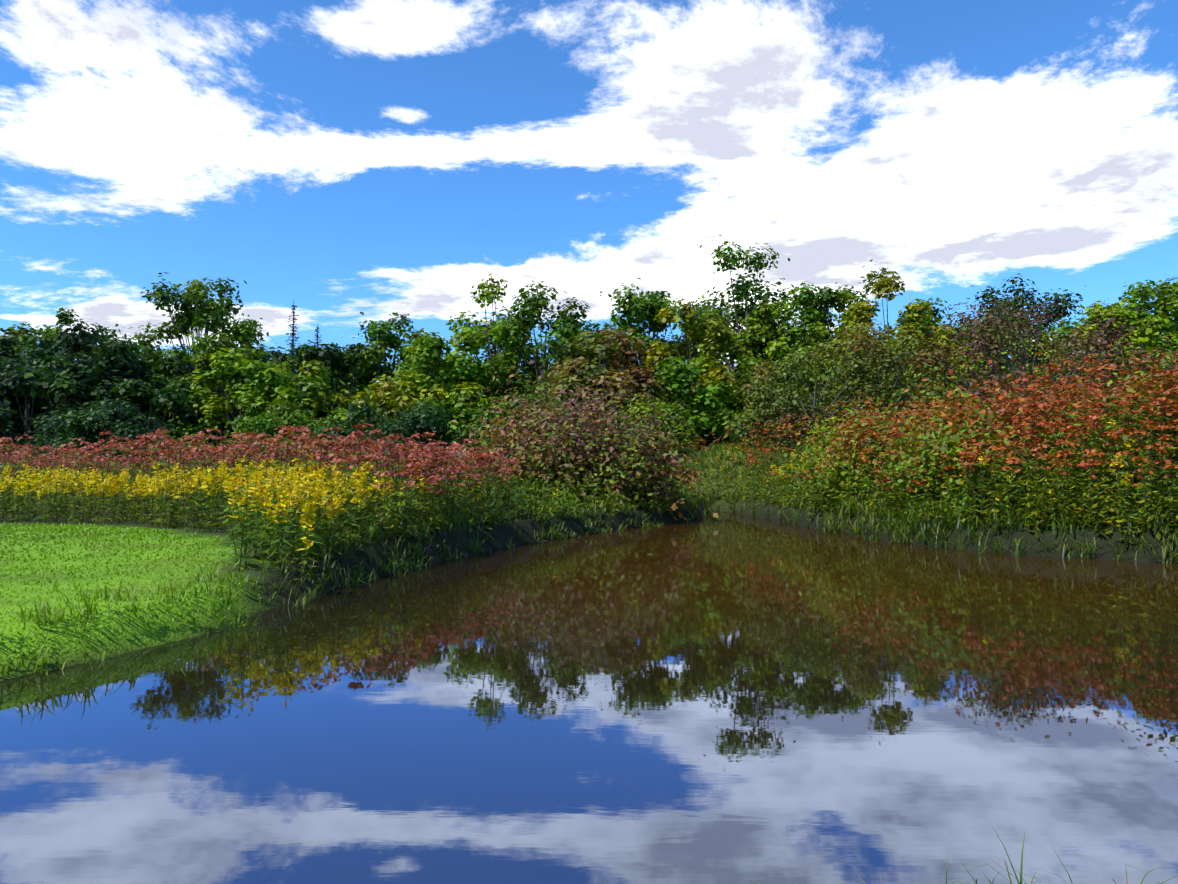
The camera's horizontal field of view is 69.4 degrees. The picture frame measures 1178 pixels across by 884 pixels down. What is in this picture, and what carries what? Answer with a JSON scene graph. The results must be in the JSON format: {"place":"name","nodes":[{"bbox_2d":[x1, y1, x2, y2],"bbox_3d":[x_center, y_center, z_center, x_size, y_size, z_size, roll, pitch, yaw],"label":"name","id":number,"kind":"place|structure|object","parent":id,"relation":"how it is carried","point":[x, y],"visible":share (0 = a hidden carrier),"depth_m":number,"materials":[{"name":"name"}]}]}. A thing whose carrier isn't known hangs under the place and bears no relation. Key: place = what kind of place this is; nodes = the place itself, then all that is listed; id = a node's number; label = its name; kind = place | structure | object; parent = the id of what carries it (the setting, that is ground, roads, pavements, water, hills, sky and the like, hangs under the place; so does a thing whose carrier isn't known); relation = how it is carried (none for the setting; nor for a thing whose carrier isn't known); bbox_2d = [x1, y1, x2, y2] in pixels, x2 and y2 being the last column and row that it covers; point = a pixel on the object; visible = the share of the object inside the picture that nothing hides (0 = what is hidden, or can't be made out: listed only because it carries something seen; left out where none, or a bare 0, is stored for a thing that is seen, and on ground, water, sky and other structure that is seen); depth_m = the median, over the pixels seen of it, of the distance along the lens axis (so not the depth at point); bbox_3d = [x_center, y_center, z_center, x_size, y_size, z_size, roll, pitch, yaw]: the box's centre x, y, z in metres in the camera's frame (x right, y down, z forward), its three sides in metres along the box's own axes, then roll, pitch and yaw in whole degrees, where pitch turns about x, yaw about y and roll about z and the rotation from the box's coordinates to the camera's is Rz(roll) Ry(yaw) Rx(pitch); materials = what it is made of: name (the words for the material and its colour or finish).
{"place":"outdoors","nodes":[
{"label":"outdoors","id":0,"kind":"place"},
{"bbox_2d":[0,510,1177,883],"bbox_3d":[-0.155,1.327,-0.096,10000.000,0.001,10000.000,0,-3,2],"label":"pond water","id":1,"kind":"structure","parent":0,"point":[730,698],"depth_m":4.62,"materials":[{"name":"blue liquid"}]},
{"bbox_2d":[0,423,1177,680],"bbox_3d":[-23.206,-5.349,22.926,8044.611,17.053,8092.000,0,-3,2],"label":"terrain","id":2,"kind":"structure","parent":0,"point":[458,539],"depth_m":11.45,"materials":[{"name":"green plant"}]},
{"bbox_2d":[0,356,34,429],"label":"tree wood","id":3,"kind":"object","parent":2,"relation":"on","point":[16,416],"visible":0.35,"depth_m":64.09,"materials":[{"name":"green plant"}]},
{"bbox_2d":[0,425,40,460],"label":"wood edge shrub","id":4,"kind":"object","parent":2,"relation":"on","point":[17,442],"visible":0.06,"depth_m":58.10,"materials":[{"name":"red plant"}]},
{"bbox_2d":[0,328,66,425],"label":"broadleaf tree","id":5,"kind":"object","parent":2,"relation":"on","point":[5,352],"visible":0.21,"depth_m":74.70,"materials":[{"name":"green plant"}]},
{"bbox_2d":[3,406,66,494],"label":"wood edge shrub","id":6,"kind":"object","parent":2,"relation":"on","point":[35,453],"visible":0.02,"depth_m":55.70,"materials":[{"name":"red plant"}]},
{"bbox_2d":[0,307,81,365],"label":"tree","id":7,"kind":"object","parent":2,"relation":"on","point":[63,316],"visible":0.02,"depth_m":117.37,"materials":[{"name":"green plant"}]},
{"bbox_2d":[0,349,105,471],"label":"tree wood","id":8,"kind":"object","parent":2,"relation":"on","point":[28,382],"visible":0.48,"depth_m":62.56,"materials":[{"name":"green plant"}]},
{"bbox_2d":[0,318,174,437],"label":"broadleaf tree","id":9,"kind":"object","parent":2,"relation":"on","point":[116,369],"visible":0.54,"depth_m":69.97,"materials":[{"name":"green plant"}]},
{"bbox_2d":[54,339,141,360],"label":"tree","id":10,"kind":"object","parent":2,"relation":"on","point":[93,348],"depth_m":117.14,"materials":[{"name":"green plant"}]},
{"bbox_2d":[24,395,180,482],"bbox_3d":[-31.678,0.207,55.364,8.648,7.227,9.038,-1,-3,19],"label":"bush","id":11,"kind":"object","parent":2,"relation":"on","point":[114,414],"visible":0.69,"depth_m":53.69,"materials":[{"name":"green plant"}]},
{"bbox_2d":[0,521,254,657],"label":"lawn grass","id":12,"kind":"structure","parent":2,"relation":"on","point":[25,527],"depth_m":11.00,"materials":[{"name":"green plant"}]},
{"bbox_2d":[59,326,213,427],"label":"broadleaf tree","id":13,"kind":"object","parent":2,"relation":"on","point":[167,368],"visible":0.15,"depth_m":78.04,"materials":[{"name":"green plant"}]},
{"bbox_2d":[113,337,188,379],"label":"tree","id":14,"kind":"object","parent":2,"relation":"on","point":[155,353],"visible":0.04,"depth_m":107.89,"materials":[{"name":"green plant"}]},
{"bbox_2d":[92,370,213,474],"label":"tree wood","id":15,"kind":"object","parent":2,"relation":"on","point":[177,402],"visible":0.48,"depth_m":67.93,"materials":[{"name":"green plant"}]},
{"bbox_2d":[150,422,231,482],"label":"wood edge shrub","id":16,"kind":"object","parent":2,"relation":"on","point":[190,429],"visible":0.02,"depth_m":60.28,"materials":[{"name":"red plant"}]},
{"bbox_2d":[115,272,275,425],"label":"broadleaf tree","id":17,"kind":"object","parent":2,"relation":"on","point":[200,315],"visible":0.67,"depth_m":80.07,"materials":[{"name":"green plant"}]},
{"bbox_2d":[160,374,242,445],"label":"tree wood","id":18,"kind":"object","parent":2,"relation":"on","point":[222,426],"visible":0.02,"depth_m":92.64,"materials":[{"name":"green plant"}]},
{"bbox_2d":[161,331,301,447],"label":"broadleaf tree","id":19,"kind":"object","parent":2,"relation":"on","point":[221,373],"visible":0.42,"depth_m":70.98,"materials":[{"name":"green plant"}]},
{"bbox_2d":[177,426,285,465],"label":"wood edge shrub","id":20,"kind":"object","parent":2,"relation":"on","point":[230,439],"visible":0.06,"depth_m":59.96,"materials":[{"name":"red plant"}]},
{"bbox_2d":[223,343,290,415],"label":"tree","id":21,"kind":"object","parent":2,"relation":"on","point":[280,355],"visible":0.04,"depth_m":93.70,"materials":[{"name":"green plant"}]},
{"bbox_2d":[212,395,346,462],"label":"bush","id":22,"kind":"object","parent":2,"relation":"on","point":[284,414],"visible":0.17,"depth_m":57.21,"materials":[{"name":"green plant"}]},
{"bbox_2d":[263,347,306,425],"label":"tree","id":23,"kind":"object","parent":2,"relation":"on","point":[287,359],"visible":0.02,"depth_m":112.86,"materials":[{"name":"green plant"}]},
{"bbox_2d":[224,360,353,445],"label":"tree wood","id":24,"kind":"object","parent":2,"relation":"on","point":[276,383],"visible":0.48,"depth_m":66.08,"materials":[{"name":"green plant"}]},
{"bbox_2d":[277,301,300,400],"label":"spruce tree","id":25,"kind":"object","parent":2,"relation":"on","point":[293,334],"visible":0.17,"depth_m":85.41,"materials":[{"name":"green plant"}]},
{"bbox_2d":[313,325,326,422],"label":"spruce tree","id":26,"kind":"object","parent":2,"relation":"on","point":[317,336],"visible":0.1,"depth_m":83.33,"materials":[{"name":"green plant"}]},
{"bbox_2d":[287,337,387,425],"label":"broadleaf tree","id":27,"kind":"object","parent":2,"relation":"on","point":[336,357],"visible":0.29,"depth_m":75.36,"materials":[{"name":"green plant"}]},
{"bbox_2d":[312,361,373,429],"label":"tree","id":28,"kind":"object","parent":2,"relation":"on","point":[349,384],"visible":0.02,"depth_m":86.28,"materials":[{"name":"green plant"}]},
{"bbox_2d":[307,395,472,479],"bbox_3d":[-12.982,0.403,56.301,10.296,7.022,10.515,0,-3,2],"label":"bush","id":29,"kind":"object","parent":2,"relation":"on","point":[428,419],"visible":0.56,"depth_m":54.67,"materials":[{"name":"green plant"}]},
{"bbox_2d":[332,311,451,402],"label":"broadleaf tree","id":30,"kind":"object","parent":2,"relation":"on","point":[383,337],"visible":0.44,"depth_m":77.23,"materials":[{"name":"green plant"}]},
{"bbox_2d":[343,374,466,450],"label":"tree wood","id":31,"kind":"object","parent":2,"relation":"on","point":[380,403],"visible":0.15,"depth_m":66.71,"materials":[{"name":"green plant"}]},
{"bbox_2d":[369,325,491,437],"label":"broadleaf tree","id":32,"kind":"object","parent":2,"relation":"on","point":[425,353],"visible":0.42,"depth_m":71.17,"materials":[{"name":"green plant"}]},
{"bbox_2d":[409,351,481,407],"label":"tree","id":33,"kind":"object","parent":2,"relation":"on","point":[446,363],"visible":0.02,"depth_m":94.54,"materials":[{"name":"green plant"}]},
{"bbox_2d":[433,419,482,454],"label":"wood edge shrub","id":34,"kind":"object","parent":2,"relation":"on","point":[460,440],"visible":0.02,"depth_m":56.41,"materials":[{"name":"red plant"}]},
{"bbox_2d":[423,382,502,449],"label":"tree wood","id":35,"kind":"object","parent":2,"relation":"on","point":[466,395],"visible":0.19,"depth_m":67.31,"materials":[{"name":"green plant"}]},
{"bbox_2d":[433,273,552,436],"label":"broadleaf tree","id":36,"kind":"object","parent":2,"relation":"on","point":[490,297],"visible":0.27,"depth_m":80.86,"materials":[{"name":"green plant"}]},
{"bbox_2d":[466,386,569,453],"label":"bush","id":37,"kind":"object","parent":2,"relation":"on","point":[502,413],"visible":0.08,"depth_m":56.38,"materials":[{"name":"green plant"}]},
{"bbox_2d":[476,275,637,404],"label":"broadleaf tree","id":38,"kind":"object","parent":2,"relation":"on","point":[529,310],"visible":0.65,"depth_m":74.97,"materials":[{"name":"green plant"}]},
{"bbox_2d":[430,350,732,522],"bbox_3d":[-0.617,0.366,30.099,10.453,7.528,10.447,0,-3,2],"label":"dogwood shrub","id":39,"kind":"object","parent":2,"relation":"on","point":[552,451],"visible":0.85,"depth_m":27.95,"materials":[{"name":"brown plant"}]},
{"bbox_2d":[0,419,1167,583],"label":"yellow flowers","id":40,"kind":"object","parent":2,"relation":"on","point":[162,483],"visible":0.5,"depth_m":15.02,"materials":[{"name":"yellow plant"}]},
{"bbox_2d":[0,353,1177,543],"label":"joe pye weed","id":41,"kind":"object","parent":2,"relation":"on","point":[431,466],"visible":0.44,"depth_m":18.39,"materials":[{"name":"red plant"}]},
{"bbox_2d":[0,414,1177,574],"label":"meadow leafy herbs","id":42,"kind":"object","parent":2,"relation":"on","point":[562,501],"visible":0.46,"depth_m":16.65,"materials":[{"name":"green plant"}]},
{"bbox_2d":[0,441,1177,883],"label":"sedge grass","id":43,"kind":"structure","parent":2,"relation":"on","point":[872,517],"depth_m":15.58,"materials":[{"name":"green plant"}]},
{"bbox_2d":[541,324,639,422],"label":"broadleaf tree","id":44,"kind":"object","parent":2,"relation":"on","point":[567,350],"visible":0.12,"depth_m":71.07,"materials":[{"name":"green plant"}]},
{"bbox_2d":[531,329,668,431],"bbox_3d":[0.920,-2.190,62.455,10.310,12.538,11.294,0,-3,2],"label":"tree wood","id":45,"kind":"object","parent":2,"relation":"on","point":[638,375],"visible":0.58,"depth_m":61.16,"materials":[{"name":"green plant"}]},
{"bbox_2d":[584,278,701,392],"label":"broadleaf tree","id":46,"kind":"object","parent":2,"relation":"on","point":[642,310],"visible":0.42,"depth_m":77.68,"materials":[{"name":"green plant"}]},
{"bbox_2d":[610,406,698,466],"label":"wood edge shrub","id":47,"kind":"object","parent":2,"relation":"on","point":[656,431],"visible":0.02,"depth_m":55.60,"materials":[{"name":"green plant"}]},
{"bbox_2d":[608,389,703,463],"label":"bush","id":48,"kind":"object","parent":2,"relation":"on","point":[676,414],"visible":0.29,"depth_m":57.09,"materials":[{"name":"green plant"}]},
{"bbox_2d":[599,348,748,462],"bbox_3d":[5.885,-1.863,64.982,14.260,10.896,12.031,0,-3,2],"label":"tree wood","id":49,"kind":"object","parent":2,"relation":"on","point":[683,375],"visible":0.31,"depth_m":64.09,"materials":[{"name":"green plant"}]},
{"bbox_2d":[667,368,706,451],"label":"inlet tree","id":50,"kind":"object","parent":2,"relation":"on","point":[689,415],"depth_m":70.34,"materials":[{"name":"green plant"}]},
{"bbox_2d":[637,298,760,437],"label":"broadleaf tree","id":51,"kind":"object","parent":2,"relation":"on","point":[718,335],"visible":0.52,"depth_m":71.73,"materials":[{"name":"green plant"}]},
{"bbox_2d":[672,387,751,449],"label":"inlet tree","id":52,"kind":"object","parent":2,"relation":"on","point":[738,400],"visible":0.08,"depth_m":69.66,"materials":[{"name":"green plant"}]},
{"bbox_2d":[683,235,809,414],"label":"broadleaf tree","id":53,"kind":"object","parent":2,"relation":"on","point":[739,291],"visible":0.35,"depth_m":81.52,"materials":[{"name":"green plant"}]},
{"bbox_2d":[702,353,809,455],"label":"inlet tree","id":54,"kind":"object","parent":2,"relation":"on","point":[755,362],"visible":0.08,"depth_m":69.07,"materials":[{"name":"green plant"}]},
{"bbox_2d":[732,281,842,456],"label":"broadleaf tree","id":55,"kind":"object","parent":2,"relation":"on","point":[797,333],"visible":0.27,"depth_m":74.39,"materials":[{"name":"green plant"}]},
{"bbox_2d":[761,423,817,463],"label":"wood edge shrub","id":56,"kind":"object","parent":2,"relation":"on","point":[786,442],"depth_m":57.33,"materials":[{"name":"red plant"}]},
{"bbox_2d":[738,352,854,455],"bbox_3d":[15.350,-1.513,61.749,9.116,10.180,10.458,-2,-3,30],"label":"tree wood","id":57,"kind":"object","parent":2,"relation":"on","point":[812,379],"visible":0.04,"depth_m":59.40,"materials":[{"name":"green plant"}]},
{"bbox_2d":[712,331,907,460],"bbox_3d":[11.461,-1.764,44.574,9.054,8.129,8.900,-2,-3,35],"label":"bush","id":58,"kind":"object","parent":2,"relation":"on","point":[762,409],"visible":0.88,"depth_m":43.71,"materials":[{"name":"green plant"}]},
{"bbox_2d":[781,282,876,387],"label":"broadleaf tree","id":59,"kind":"object","parent":2,"relation":"on","point":[843,297],"visible":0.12,"depth_m":78.34,"materials":[{"name":"green plant"}]},
{"bbox_2d":[770,388,924,501],"bbox_3d":[10.089,0.600,30.663,6.990,5.234,6.462,-2,-4,38],"label":"bush","id":60,"kind":"object","parent":2,"relation":"on","point":[809,451],"visible":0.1,"depth_m":30.48,"materials":[{"name":"green plant"}]},
{"bbox_2d":[795,372,901,445],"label":"bush","id":61,"kind":"object","parent":2,"relation":"on","point":[846,405],"visible":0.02,"depth_m":59.68,"materials":[{"name":"green plant"}]},
{"bbox_2d":[784,391,935,515],"bbox_3d":[8.617,0.633,25.266,5.786,4.436,5.763,0,-3,2],"label":"shrub","id":62,"kind":"object","parent":2,"relation":"on","point":[850,440],"visible":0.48,"depth_m":24.66,"materials":[{"name":"green plant"}]},
{"bbox_2d":[786,312,1003,445],"bbox_3d":[16.408,-2.152,46.803,10.545,10.227,10.886,-2,-4,42],"label":"bush","id":63,"kind":"object","parent":2,"relation":"on","point":[868,346],"visible":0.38,"depth_m":45.67,"materials":[{"name":"green plant"}]},
{"bbox_2d":[832,259,964,417],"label":"broadleaf tree","id":64,"kind":"object","parent":2,"relation":"on","point":[910,322],"visible":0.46,"depth_m":72.22,"materials":[{"name":"green plant"}]},
{"bbox_2d":[869,372,965,436],"bbox_3d":[22.642,-0.716,61.856,11.557,8.784,10.935,2,-4,-38],"label":"tree wood","id":65,"kind":"object","parent":2,"relation":"on","point":[903,393],"depth_m":61.56,"materials":[{"name":"green plant"}]},
{"bbox_2d":[880,297,1003,399],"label":"broadleaf tree","id":66,"kind":"object","parent":2,"relation":"on","point":[934,313],"visible":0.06,"depth_m":77.75,"materials":[{"name":"green plant"}]},
{"bbox_2d":[844,352,1129,522],"bbox_3d":[9.582,0.480,20.278,7.030,4.985,6.808,0,-3,2],"label":"shrub","id":67,"kind":"object","parent":2,"relation":"on","point":[944,447],"visible":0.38,"depth_m":19.51,"materials":[{"name":"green plant"}]},
{"bbox_2d":[928,319,1064,426],"bbox_3d":[31.922,-2.577,64.633,11.938,12.792,11.067,0,-3,2],"label":"tree wood","id":68,"kind":"object","parent":2,"relation":"on","point":[1004,367],"visible":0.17,"depth_m":63.45,"materials":[{"name":"green plant"}]},
{"bbox_2d":[947,273,1082,419],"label":"broadleaf tree","id":69,"kind":"object","parent":2,"relation":"on","point":[1056,298],"visible":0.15,"depth_m":83.08,"materials":[{"name":"green plant"}]},
{"bbox_2d":[908,279,1166,430],"bbox_3d":[23.516,-2.965,45.022,12.546,11.731,11.822,0,-3,2],"label":"tree","id":70,"kind":"object","parent":2,"relation":"on","point":[1005,326],"visible":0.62,"depth_m":44.77,"materials":[{"name":"green plant"}]},
{"bbox_2d":[957,334,1177,469],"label":"shrub","id":71,"kind":"object","parent":2,"relation":"on","point":[1105,373],"visible":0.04,"depth_m":22.60,"materials":[{"name":"red plant"}]},
{"bbox_2d":[1034,356,1118,390],"bbox_3d":[36.429,-1.393,61.185,10.276,10.001,10.255,0,-3,2],"label":"tree wood","id":72,"kind":"object","parent":2,"relation":"on","point":[1044,374],"depth_m":61.73,"materials":[{"name":"brown plant"}]},
{"bbox_2d":[1025,299,1142,374],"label":"broadleaf tree","id":73,"kind":"object","parent":2,"relation":"on","point":[1097,308],"visible":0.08,"depth_m":74.59,"materials":[{"name":"green plant"}]},
{"bbox_2d":[1031,338,1177,413],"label":"bush","id":74,"kind":"object","parent":2,"relation":"on","point":[1150,358],"visible":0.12,"depth_m":45.79,"materials":[{"name":"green plant"}]},
{"bbox_2d":[1033,337,1177,507],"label":"shrub","id":75,"kind":"object","parent":2,"relation":"on","point":[1120,424],"visible":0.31,"depth_m":17.59,"materials":[{"name":"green plant"}]},
{"bbox_2d":[1043,282,1177,366],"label":"broadleaf tree","id":76,"kind":"object","parent":2,"relation":"on","point":[1133,315],"visible":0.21,"depth_m":73.02,"materials":[{"name":"green plant"}]},
{"bbox_2d":[1110,273,1177,354],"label":"broadleaf tree","id":77,"kind":"object","parent":2,"relation":"on","point":[1166,302],"visible":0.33,"depth_m":76.44,"materials":[{"name":"green plant"}]},
{"bbox_2d":[1118,340,1177,398],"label":"bush","id":78,"kind":"object","parent":2,"relation":"on","point":[1164,356],"depth_m":48.87,"materials":[{"name":"green plant"}]},
{"bbox_2d":[0,0,1177,391],"label":"sky","id":79,"kind":"structure","parent":0,"point":[338,160],"materials":[{"name":"blue"}]}
]}

